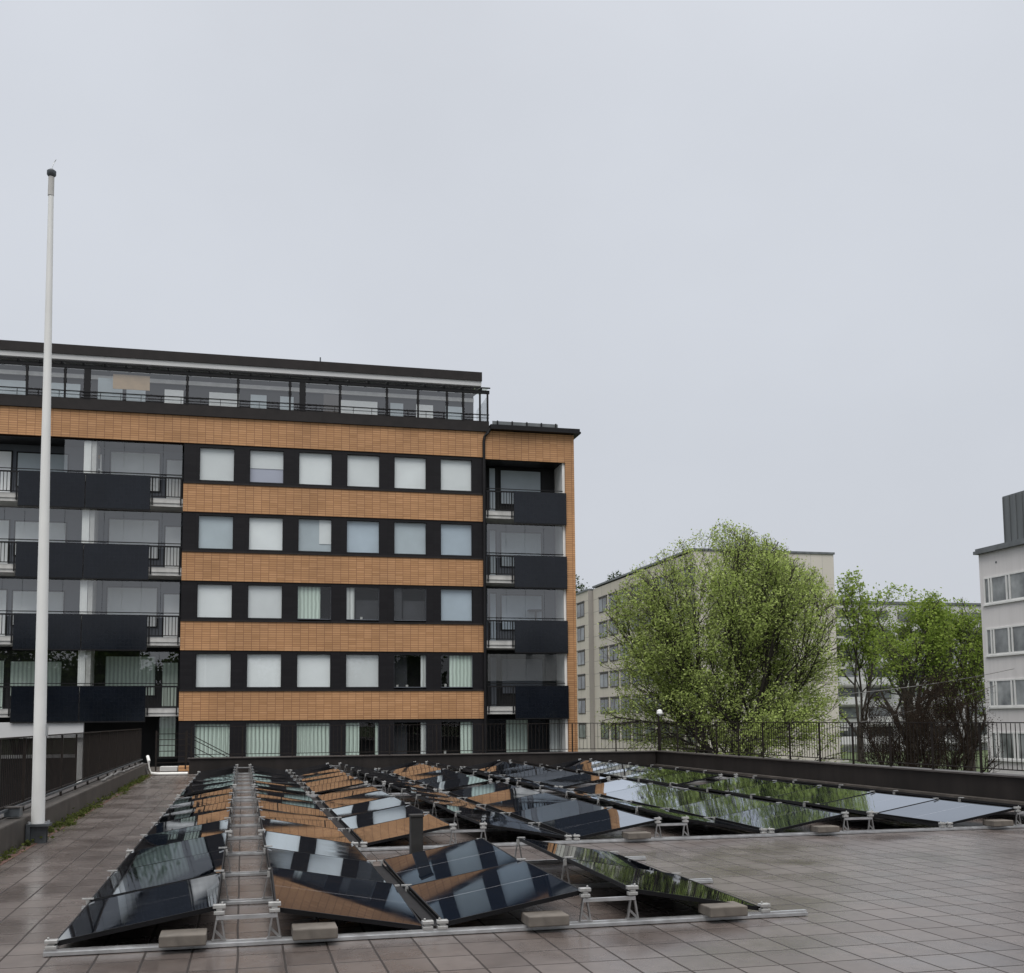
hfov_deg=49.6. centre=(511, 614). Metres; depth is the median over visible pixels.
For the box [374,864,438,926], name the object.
cable channel
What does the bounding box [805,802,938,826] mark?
solar panel
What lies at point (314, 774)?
solar panel
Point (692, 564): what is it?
window
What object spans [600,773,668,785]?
solar panel
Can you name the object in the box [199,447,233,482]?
window
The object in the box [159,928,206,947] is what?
ballast block
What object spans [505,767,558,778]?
solar panel
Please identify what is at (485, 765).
solar panel
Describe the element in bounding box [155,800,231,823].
solar panel
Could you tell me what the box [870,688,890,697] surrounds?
window
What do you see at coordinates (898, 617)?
window
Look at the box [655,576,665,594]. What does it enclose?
window
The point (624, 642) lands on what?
window
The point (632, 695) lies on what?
window
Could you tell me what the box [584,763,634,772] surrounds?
solar panel
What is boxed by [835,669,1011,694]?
overhead cable
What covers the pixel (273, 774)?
solar panel
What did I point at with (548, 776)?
solar panel
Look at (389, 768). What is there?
solar panel
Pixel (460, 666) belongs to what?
window
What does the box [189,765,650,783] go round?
mounting rail
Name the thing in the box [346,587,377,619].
window
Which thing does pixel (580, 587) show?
deciduous tree
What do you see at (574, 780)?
solar panel
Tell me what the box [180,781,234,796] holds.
solar panel
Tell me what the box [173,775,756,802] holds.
mounting rail
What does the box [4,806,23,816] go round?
junction box
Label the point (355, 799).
solar panel
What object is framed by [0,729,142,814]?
railing fence
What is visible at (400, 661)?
window
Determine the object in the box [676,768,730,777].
solar panel
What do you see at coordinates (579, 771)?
solar panel
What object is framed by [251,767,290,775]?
solar panel
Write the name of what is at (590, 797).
solar panel
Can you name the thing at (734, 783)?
solar panel
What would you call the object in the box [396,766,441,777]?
solar panel
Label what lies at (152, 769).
terrace podium
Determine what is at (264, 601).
window
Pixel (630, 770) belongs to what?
solar panel
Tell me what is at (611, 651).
window
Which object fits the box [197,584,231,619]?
window
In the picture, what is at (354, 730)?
window
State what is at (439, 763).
solar panel
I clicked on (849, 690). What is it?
window
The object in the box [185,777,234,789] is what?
solar panel
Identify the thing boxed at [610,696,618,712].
window
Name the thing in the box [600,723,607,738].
window
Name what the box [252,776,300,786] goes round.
solar panel
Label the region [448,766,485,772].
solar panel
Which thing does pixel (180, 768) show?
brick block
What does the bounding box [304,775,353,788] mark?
solar panel
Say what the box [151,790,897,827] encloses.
mounting rail
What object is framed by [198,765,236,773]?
solar panel
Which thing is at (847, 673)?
window
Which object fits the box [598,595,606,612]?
window
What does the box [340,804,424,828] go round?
solar panel
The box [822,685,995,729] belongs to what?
overhead cable
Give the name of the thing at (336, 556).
apartment building
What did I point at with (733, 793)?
solar panel
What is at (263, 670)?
window
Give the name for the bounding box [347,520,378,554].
window
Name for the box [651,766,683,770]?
solar panel
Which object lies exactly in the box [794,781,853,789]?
solar panel
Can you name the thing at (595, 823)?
solar panel
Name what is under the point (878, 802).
solar panel
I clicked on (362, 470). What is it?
window
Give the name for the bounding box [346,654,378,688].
window
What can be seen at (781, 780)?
solar panel
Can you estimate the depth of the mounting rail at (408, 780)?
25.94 m
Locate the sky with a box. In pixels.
[0,0,1023,602]
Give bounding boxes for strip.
[0,775,151,864]
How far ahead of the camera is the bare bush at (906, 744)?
49.81 m
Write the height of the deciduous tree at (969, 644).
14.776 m
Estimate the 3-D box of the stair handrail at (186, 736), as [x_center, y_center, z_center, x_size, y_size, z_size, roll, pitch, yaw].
[-9.185,4.320,33.734,1.498,1.520,0.040,1,-6,-14]
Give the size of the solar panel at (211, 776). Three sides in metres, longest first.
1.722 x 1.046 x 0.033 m
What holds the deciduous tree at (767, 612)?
on the courtyard road
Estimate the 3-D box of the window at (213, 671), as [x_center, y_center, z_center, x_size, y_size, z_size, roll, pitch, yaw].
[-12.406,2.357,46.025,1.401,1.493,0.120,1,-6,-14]
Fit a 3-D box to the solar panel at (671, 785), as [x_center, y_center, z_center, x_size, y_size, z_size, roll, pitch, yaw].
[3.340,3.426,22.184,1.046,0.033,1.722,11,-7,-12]
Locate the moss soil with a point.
(22, 847)
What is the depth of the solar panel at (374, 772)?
28.60 m
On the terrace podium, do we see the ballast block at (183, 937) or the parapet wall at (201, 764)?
the parapet wall at (201, 764)
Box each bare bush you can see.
[854,681,953,769]
[884,672,977,770]
[908,662,1004,772]
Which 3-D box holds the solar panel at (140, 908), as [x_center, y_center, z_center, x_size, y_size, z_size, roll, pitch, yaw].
[-2.698,2.155,8.223,1.046,0.033,1.722,-10,-3,-14]
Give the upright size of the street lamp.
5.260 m
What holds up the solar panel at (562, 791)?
on the mounting rail at (425, 810)
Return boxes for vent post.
[409,814,423,853]
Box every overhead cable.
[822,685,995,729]
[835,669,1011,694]
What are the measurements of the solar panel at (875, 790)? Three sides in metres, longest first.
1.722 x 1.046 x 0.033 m
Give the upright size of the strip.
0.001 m
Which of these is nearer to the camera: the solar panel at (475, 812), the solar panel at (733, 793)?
the solar panel at (475, 812)
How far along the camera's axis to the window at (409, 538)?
48.55 m
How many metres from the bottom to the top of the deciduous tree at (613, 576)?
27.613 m
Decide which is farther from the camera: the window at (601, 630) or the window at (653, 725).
the window at (601, 630)
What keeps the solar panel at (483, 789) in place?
on the mounting rail at (240, 807)
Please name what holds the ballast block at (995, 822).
on the mounting rail at (769, 833)
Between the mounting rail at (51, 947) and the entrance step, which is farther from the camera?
the entrance step
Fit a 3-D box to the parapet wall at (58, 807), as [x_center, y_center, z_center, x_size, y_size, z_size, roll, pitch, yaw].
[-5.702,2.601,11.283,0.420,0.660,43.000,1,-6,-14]
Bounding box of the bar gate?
[155,731,187,770]
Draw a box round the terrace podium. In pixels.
[148,767,188,773]
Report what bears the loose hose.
on the parapet wall at (58, 807)
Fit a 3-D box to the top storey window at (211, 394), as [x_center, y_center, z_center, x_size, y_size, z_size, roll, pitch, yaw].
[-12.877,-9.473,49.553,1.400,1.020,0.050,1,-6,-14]
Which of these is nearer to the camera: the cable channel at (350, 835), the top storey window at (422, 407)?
the cable channel at (350, 835)
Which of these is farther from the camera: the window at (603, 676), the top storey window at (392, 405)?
the window at (603, 676)
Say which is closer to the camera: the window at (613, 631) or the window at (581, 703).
the window at (613, 631)
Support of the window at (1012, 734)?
in the apartment block at (1001, 570)
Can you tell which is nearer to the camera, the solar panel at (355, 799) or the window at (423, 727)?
the solar panel at (355, 799)
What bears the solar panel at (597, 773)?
on the mounting rail at (702, 781)
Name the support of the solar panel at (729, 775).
on the mounting rail at (434, 789)
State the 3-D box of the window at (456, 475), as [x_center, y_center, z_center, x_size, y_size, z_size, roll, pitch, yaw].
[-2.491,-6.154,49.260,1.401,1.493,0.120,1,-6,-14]
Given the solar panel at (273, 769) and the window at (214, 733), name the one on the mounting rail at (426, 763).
the solar panel at (273, 769)
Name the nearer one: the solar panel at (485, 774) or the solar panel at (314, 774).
the solar panel at (485, 774)
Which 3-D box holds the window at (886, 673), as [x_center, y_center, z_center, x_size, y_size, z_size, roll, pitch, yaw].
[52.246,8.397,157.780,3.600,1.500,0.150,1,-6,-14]
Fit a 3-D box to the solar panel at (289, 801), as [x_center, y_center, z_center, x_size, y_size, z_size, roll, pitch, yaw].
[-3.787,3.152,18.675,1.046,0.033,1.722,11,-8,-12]
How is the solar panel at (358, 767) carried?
on the mounting rail at (426, 763)
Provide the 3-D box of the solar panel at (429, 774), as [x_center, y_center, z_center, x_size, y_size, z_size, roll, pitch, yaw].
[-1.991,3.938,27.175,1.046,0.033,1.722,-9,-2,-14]
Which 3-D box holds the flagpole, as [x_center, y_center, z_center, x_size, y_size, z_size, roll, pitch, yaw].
[-6.068,-1.618,14.505,0.300,9.072,0.280,1,-6,-14]
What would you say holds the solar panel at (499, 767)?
on the mounting rail at (364, 776)
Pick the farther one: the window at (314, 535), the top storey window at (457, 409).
the top storey window at (457, 409)
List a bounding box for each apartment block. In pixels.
[576,548,848,761]
[835,600,987,751]
[973,490,1023,774]
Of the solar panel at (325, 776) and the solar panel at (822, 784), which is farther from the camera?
the solar panel at (325, 776)
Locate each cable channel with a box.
[290,772,311,793]
[312,797,361,846]
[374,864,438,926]
[379,769,438,791]
[448,793,573,838]
[573,790,767,831]
[692,789,939,824]
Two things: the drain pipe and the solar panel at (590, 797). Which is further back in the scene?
the drain pipe
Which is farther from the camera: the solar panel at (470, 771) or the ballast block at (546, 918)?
the solar panel at (470, 771)
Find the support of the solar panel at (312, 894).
on the mounting rail at (51, 947)
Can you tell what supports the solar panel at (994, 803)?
on the mounting rail at (769, 833)
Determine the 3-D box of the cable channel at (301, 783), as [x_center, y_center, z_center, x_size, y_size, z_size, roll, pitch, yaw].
[-5.283,4.083,27.291,0.111,0.026,10.372,1,-6,-14]
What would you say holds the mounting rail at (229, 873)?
on the terrace deck
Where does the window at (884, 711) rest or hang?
in the apartment block at (849, 708)
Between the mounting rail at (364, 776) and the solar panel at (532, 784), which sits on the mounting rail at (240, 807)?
the solar panel at (532, 784)
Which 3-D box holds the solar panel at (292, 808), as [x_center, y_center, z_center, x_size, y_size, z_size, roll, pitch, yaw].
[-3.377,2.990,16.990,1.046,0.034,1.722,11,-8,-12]
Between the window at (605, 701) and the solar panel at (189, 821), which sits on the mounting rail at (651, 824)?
the solar panel at (189, 821)
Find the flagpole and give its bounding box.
[25,159,55,842]
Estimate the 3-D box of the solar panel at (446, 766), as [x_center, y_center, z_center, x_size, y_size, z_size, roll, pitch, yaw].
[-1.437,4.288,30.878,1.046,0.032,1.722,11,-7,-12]
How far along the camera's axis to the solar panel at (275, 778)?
26.36 m
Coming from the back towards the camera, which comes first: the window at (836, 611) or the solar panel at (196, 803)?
the window at (836, 611)
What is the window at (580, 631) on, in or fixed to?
in the apartment block at (595, 690)
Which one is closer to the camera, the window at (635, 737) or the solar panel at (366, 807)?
the solar panel at (366, 807)
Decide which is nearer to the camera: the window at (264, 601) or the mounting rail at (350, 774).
the mounting rail at (350, 774)
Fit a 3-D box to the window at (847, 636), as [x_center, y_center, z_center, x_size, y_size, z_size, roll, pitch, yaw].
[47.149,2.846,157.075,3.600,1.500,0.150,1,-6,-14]
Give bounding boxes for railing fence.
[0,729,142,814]
[190,722,659,757]
[659,722,1023,772]
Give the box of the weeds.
[0,774,150,862]
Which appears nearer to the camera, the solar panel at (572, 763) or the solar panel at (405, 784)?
the solar panel at (405, 784)
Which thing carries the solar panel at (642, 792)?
on the mounting rail at (425, 810)
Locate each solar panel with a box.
[55,873,222,945]
[90,849,225,900]
[114,832,227,871]
[133,819,229,849]
[147,809,230,834]
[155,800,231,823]
[164,793,232,813]
[173,788,233,804]
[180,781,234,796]
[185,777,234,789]
[189,773,235,784]
[191,770,235,781]
[196,767,235,777]
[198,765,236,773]
[250,765,288,772]
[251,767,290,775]
[251,770,294,779]
[252,773,297,782]
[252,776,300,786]
[253,780,305,793]
[254,788,313,801]
[255,793,321,809]
[257,800,327,817]
[258,808,339,829]
[260,818,350,842]
[262,831,367,860]
[265,847,387,882]
[270,867,422,929]
[291,764,328,772]
[294,766,335,775]
[297,768,339,780]
[300,771,348,782]
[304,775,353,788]
[309,778,364,793]
[317,785,379,801]
[323,790,392,810]
[331,796,406,819]
[340,763,379,770]
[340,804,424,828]
[346,766,387,773]
[351,813,450,845]
[352,768,396,776]
[358,771,407,780]
[366,774,418,784]
[374,778,433,790]
[380,762,420,770]
[383,838,519,890]
[387,764,432,773]
[390,784,455,797]
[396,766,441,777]
[402,789,475,804]
[405,769,454,780]
[408,860,581,925]
[415,772,469,783]
[417,796,498,812]
[427,761,462,767]
[427,775,488,790]
[435,803,528,823]
[437,764,476,770]
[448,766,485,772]
[449,782,516,796]
[457,813,565,838]
[460,768,505,776]
[465,760,508,769]
[466,787,542,803]
[474,772,519,779]
[477,762,522,772]
[486,792,570,813]
[490,765,541,775]
[490,775,547,785]
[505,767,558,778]
[511,760,558,769]
[511,799,605,825]
[518,781,576,791]
[519,838,661,871]
[521,770,579,782]
[540,773,606,787]
[540,808,655,838]
[541,764,592,774]
[541,786,605,797]
[550,759,593,767]
[558,767,613,777]
[567,761,614,769]
[567,792,644,805]
[567,858,759,910]
[574,779,646,793]
[578,770,639,781]
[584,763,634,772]
[599,798,686,814]
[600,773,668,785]
[601,784,683,801]
[604,766,660,775]
[627,768,686,778]
[629,763,655,767]
[632,789,724,807]
[638,807,760,832]
[639,778,720,793]
[649,771,718,784]
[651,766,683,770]
[670,795,776,818]
[671,783,760,799]
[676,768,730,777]
[693,777,773,790]
[704,771,761,779]
[708,788,809,807]
[715,803,842,831]
[728,781,818,796]
[752,795,866,815]
[755,777,807,784]
[769,786,872,803]
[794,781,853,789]
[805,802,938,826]
[820,792,936,813]
[840,785,913,796]
[877,800,1014,824]
[895,791,976,803]
[961,799,1023,810]
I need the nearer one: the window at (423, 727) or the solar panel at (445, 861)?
the solar panel at (445, 861)
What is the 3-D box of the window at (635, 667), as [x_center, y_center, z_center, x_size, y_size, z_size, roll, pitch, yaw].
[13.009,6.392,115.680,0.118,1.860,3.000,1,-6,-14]
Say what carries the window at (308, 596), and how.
in the apartment building
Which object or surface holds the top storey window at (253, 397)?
in the apartment building
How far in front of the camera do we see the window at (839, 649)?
156.79 m
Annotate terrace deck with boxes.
[0,766,1023,972]
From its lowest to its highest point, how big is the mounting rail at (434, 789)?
0.294 m
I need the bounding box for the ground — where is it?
[840,750,988,771]
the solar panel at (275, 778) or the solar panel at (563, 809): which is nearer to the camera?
the solar panel at (563, 809)
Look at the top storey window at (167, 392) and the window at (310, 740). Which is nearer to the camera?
the window at (310, 740)
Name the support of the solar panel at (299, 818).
on the mounting rail at (651, 824)
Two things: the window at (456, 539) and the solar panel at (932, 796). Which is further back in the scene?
the window at (456, 539)
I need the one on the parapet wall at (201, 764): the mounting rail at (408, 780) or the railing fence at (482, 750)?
the railing fence at (482, 750)
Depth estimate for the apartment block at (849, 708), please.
157.21 m
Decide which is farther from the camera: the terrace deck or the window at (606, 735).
the window at (606, 735)
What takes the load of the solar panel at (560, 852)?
on the mounting rail at (228, 901)
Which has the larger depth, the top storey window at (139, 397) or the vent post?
the top storey window at (139, 397)
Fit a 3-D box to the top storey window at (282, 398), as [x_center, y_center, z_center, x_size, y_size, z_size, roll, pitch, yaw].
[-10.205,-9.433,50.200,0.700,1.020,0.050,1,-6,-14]
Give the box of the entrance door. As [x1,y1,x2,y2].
[157,707,177,758]
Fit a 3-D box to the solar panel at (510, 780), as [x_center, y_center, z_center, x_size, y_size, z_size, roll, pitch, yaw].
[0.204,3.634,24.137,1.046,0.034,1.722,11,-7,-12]
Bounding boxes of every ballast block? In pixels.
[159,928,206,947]
[291,922,337,940]
[521,910,568,926]
[622,831,650,838]
[698,901,747,917]
[810,825,839,832]
[983,819,1012,826]
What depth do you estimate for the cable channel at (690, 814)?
16.32 m
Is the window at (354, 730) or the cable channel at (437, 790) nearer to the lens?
the cable channel at (437, 790)
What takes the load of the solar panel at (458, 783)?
on the mounting rail at (434, 789)
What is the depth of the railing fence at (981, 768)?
24.77 m
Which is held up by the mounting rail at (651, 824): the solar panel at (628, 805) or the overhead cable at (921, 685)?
the solar panel at (628, 805)
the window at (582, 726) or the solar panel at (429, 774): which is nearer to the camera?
the solar panel at (429, 774)
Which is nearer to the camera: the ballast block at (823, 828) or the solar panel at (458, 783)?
the ballast block at (823, 828)
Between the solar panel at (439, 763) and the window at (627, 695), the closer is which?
the solar panel at (439, 763)
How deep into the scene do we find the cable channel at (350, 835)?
15.72 m
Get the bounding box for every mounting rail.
[43,883,807,956]
[81,856,712,910]
[107,837,645,878]
[125,806,1023,857]
[140,797,1023,840]
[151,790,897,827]
[160,784,842,817]
[167,780,793,808]
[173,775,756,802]
[176,773,737,798]
[181,770,718,793]
[186,767,725,788]
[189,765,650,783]
[192,762,630,780]
[195,760,610,776]
[197,758,591,773]
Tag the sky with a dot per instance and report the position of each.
(764, 258)
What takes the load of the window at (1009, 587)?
in the apartment block at (1001, 570)
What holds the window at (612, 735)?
in the apartment block at (595, 690)
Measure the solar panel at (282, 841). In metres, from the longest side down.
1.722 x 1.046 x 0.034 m
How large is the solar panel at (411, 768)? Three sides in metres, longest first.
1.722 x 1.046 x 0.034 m
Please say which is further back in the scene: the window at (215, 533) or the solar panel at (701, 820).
the window at (215, 533)
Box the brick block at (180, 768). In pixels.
[178,766,188,770]
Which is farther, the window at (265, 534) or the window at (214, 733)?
the window at (265, 534)
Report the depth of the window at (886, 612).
158.67 m
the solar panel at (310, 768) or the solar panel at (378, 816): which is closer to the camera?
the solar panel at (378, 816)
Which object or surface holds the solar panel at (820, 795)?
on the mounting rail at (443, 819)
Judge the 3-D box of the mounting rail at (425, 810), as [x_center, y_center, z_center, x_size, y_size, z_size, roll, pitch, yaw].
[0.872,3.153,18.909,13.150,0.282,0.064,1,-6,-14]
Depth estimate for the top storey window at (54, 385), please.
48.00 m
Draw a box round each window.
[0,378,25,394]
[51,381,81,397]
[125,389,146,401]
[163,388,184,403]
[194,724,229,756]
[195,653,230,689]
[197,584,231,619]
[198,515,232,550]
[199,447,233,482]
[208,391,239,406]
[246,723,280,756]
[247,654,280,689]
[248,585,281,620]
[249,393,267,408]
[249,517,282,551]
[250,450,283,484]
[279,395,294,409]
[296,723,329,755]
[297,586,330,619]
[297,654,330,688]
[298,519,331,553]
[299,452,331,486]
[341,399,377,414]
[345,722,378,754]
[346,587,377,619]
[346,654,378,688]
[347,454,379,488]
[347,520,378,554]
[389,402,403,415]
[394,457,425,490]
[394,522,425,555]
[394,588,425,620]
[394,655,425,687]
[394,722,425,753]
[415,403,433,417]
[441,459,471,492]
[441,524,471,557]
[441,589,471,622]
[441,655,472,687]
[444,405,461,419]
[444,722,472,753]
[487,719,562,752]
[576,601,583,618]
[576,625,584,641]
[577,649,584,665]
[578,674,584,689]
[578,698,585,713]
[578,723,585,738]
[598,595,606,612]
[598,620,607,637]
[599,646,607,662]
[599,671,607,687]
[599,697,608,713]
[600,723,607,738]
[608,592,616,609]
[609,619,617,635]
[609,643,617,661]
[609,671,618,686]
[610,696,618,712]
[611,725,619,739]
[620,642,629,659]
[620,668,629,685]
[621,695,630,712]
[622,723,630,739]
[632,667,641,684]
[632,695,642,712]
[632,723,642,740]
[645,723,655,740]
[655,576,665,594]
[684,564,694,585]
[835,610,854,617]
[836,630,855,637]
[838,649,854,659]
[838,688,857,696]
[839,668,857,676]
[839,707,858,717]
[840,727,856,736]
[867,611,887,618]
[867,668,889,676]
[869,707,890,717]
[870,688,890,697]
[897,611,910,621]
[961,612,981,619]
[982,570,1023,605]
[985,624,1023,656]
[987,678,1023,708]
[990,732,1023,761]
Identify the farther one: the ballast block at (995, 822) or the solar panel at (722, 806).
the solar panel at (722, 806)
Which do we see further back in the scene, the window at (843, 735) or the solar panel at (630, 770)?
the window at (843, 735)
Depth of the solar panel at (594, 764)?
31.80 m
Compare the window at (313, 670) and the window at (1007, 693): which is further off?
the window at (1007, 693)
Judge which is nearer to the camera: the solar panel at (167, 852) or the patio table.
the solar panel at (167, 852)
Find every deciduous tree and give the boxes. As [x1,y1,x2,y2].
[576,574,593,592]
[593,519,852,761]
[607,571,621,579]
[834,566,889,761]
[863,581,961,766]
[926,597,985,771]
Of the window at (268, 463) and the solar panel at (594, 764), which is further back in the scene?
the window at (268, 463)
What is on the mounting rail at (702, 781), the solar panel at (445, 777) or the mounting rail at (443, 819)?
the solar panel at (445, 777)
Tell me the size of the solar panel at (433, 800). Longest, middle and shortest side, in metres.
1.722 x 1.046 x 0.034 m
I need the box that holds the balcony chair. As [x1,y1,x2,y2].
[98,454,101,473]
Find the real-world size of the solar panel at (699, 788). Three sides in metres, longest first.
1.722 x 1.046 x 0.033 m
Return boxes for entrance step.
[160,766,177,771]
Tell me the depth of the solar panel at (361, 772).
26.97 m
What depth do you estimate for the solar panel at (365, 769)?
30.49 m
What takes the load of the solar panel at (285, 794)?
on the mounting rail at (240, 807)
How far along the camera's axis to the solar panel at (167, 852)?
11.55 m
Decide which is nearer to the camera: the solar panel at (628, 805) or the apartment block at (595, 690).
the solar panel at (628, 805)
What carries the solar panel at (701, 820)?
on the mounting rail at (769, 833)
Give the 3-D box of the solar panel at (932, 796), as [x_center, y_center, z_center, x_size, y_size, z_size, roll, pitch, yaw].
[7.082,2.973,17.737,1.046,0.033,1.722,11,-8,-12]
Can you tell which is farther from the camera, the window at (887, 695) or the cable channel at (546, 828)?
the window at (887, 695)
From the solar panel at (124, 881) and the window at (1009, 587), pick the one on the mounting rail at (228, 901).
the solar panel at (124, 881)
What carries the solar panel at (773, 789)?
on the mounting rail at (425, 810)
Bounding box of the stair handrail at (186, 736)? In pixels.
[184,732,233,768]
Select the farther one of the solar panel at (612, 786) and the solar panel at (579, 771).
the solar panel at (579, 771)
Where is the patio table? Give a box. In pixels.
[527,609,543,619]
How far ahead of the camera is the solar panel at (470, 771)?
27.87 m
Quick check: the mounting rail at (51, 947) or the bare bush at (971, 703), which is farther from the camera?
the bare bush at (971, 703)
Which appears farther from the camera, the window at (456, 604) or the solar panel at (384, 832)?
the window at (456, 604)
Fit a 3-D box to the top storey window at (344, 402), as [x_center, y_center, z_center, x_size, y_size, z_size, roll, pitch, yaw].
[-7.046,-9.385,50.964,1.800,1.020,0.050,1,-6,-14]
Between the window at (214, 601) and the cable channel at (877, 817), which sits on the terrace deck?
the cable channel at (877, 817)
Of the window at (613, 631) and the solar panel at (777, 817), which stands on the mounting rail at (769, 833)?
the solar panel at (777, 817)
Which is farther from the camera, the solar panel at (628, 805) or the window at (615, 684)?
the window at (615, 684)
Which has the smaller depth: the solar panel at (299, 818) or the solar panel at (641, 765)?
the solar panel at (299, 818)
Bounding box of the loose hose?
[100,762,147,781]
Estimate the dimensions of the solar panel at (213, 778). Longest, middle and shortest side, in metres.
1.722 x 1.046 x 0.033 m
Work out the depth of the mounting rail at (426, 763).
32.66 m
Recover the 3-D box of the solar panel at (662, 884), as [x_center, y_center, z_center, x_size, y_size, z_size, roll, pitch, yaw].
[1.189,2.212,9.163,1.046,0.033,1.722,11,-7,-12]
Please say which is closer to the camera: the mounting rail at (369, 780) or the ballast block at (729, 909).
the ballast block at (729, 909)
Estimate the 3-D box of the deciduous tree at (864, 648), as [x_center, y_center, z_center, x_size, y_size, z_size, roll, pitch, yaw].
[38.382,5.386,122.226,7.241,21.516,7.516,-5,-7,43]
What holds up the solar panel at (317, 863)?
on the mounting rail at (228, 901)
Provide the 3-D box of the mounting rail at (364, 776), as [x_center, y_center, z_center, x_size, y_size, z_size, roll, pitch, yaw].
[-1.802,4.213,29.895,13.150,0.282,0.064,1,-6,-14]
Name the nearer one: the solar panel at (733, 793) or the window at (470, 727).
the solar panel at (733, 793)
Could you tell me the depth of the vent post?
11.61 m
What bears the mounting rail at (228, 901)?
on the terrace deck
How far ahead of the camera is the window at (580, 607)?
133.29 m
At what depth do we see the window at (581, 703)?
131.96 m
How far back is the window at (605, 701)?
125.83 m
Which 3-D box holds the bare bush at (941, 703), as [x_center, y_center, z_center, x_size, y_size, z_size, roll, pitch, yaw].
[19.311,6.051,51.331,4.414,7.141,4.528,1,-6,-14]
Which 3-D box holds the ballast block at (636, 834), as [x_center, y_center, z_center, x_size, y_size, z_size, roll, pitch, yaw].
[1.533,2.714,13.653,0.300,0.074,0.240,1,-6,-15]
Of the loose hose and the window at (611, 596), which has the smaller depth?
the loose hose
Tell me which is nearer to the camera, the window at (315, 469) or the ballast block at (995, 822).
the ballast block at (995, 822)
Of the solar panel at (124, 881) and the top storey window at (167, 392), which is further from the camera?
the top storey window at (167, 392)
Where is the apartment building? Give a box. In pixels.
[0,340,580,810]
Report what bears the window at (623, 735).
in the apartment block at (595, 690)
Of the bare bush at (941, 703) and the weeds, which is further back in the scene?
the bare bush at (941, 703)
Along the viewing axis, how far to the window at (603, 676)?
126.11 m
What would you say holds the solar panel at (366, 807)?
attached to the mounting rail at (443, 819)
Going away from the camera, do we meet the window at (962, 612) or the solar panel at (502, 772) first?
the solar panel at (502, 772)
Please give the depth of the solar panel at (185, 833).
13.29 m
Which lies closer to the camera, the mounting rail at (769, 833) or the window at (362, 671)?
the mounting rail at (769, 833)
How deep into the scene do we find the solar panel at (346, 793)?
20.60 m
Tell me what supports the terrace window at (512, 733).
in the apartment building
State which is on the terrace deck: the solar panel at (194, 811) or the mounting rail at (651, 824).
the mounting rail at (651, 824)
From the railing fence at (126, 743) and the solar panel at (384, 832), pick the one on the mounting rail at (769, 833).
the solar panel at (384, 832)
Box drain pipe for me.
[146,755,187,775]
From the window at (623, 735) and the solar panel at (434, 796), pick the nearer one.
the solar panel at (434, 796)
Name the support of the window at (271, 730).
in the apartment building
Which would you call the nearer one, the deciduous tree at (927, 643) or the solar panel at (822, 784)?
the solar panel at (822, 784)
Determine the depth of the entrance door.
46.14 m
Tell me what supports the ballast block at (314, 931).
on the mounting rail at (51, 947)
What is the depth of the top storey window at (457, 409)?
51.99 m
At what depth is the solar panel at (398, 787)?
21.16 m
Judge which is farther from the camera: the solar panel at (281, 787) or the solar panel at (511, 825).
the solar panel at (281, 787)
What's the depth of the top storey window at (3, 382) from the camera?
47.49 m
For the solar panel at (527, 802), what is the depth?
17.95 m
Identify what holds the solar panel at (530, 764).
on the mounting rail at (350, 774)
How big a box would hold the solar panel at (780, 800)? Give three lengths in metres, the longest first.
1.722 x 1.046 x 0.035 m
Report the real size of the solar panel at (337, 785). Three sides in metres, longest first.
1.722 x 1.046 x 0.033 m
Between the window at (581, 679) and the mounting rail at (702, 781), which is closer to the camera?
the mounting rail at (702, 781)
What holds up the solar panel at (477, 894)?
on the mounting rail at (51, 947)
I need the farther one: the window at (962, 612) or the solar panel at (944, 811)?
the window at (962, 612)
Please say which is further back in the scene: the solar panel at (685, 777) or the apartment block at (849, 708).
the apartment block at (849, 708)
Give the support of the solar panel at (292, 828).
on the mounting rail at (769, 833)
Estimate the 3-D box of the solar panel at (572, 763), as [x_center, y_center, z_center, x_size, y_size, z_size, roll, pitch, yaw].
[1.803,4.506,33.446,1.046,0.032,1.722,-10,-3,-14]
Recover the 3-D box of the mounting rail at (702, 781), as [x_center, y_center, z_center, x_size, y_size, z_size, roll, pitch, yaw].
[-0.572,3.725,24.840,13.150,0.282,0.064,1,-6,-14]
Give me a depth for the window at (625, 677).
119.34 m
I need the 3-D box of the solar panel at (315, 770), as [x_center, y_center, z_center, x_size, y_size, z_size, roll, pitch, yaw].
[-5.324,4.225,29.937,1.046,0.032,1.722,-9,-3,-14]
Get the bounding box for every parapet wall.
[0,763,147,856]
[188,751,655,773]
[651,750,1023,804]
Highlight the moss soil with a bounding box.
[0,777,146,859]
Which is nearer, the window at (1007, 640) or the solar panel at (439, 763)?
the solar panel at (439, 763)
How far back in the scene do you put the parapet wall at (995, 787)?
23.71 m
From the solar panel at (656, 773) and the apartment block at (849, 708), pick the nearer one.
the solar panel at (656, 773)
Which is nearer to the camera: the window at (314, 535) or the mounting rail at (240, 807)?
the mounting rail at (240, 807)
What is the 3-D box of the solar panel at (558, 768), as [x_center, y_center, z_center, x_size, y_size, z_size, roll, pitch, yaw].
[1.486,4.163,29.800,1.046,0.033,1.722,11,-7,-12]
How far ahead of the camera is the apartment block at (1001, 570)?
57.63 m
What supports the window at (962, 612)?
in the apartment block at (849, 708)
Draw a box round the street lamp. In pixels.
[656,709,662,748]
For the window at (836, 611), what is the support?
in the apartment block at (849, 708)
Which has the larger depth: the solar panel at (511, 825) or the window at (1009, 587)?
the window at (1009, 587)
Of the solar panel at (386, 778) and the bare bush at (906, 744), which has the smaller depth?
the solar panel at (386, 778)
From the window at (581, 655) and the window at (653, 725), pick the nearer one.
the window at (653, 725)

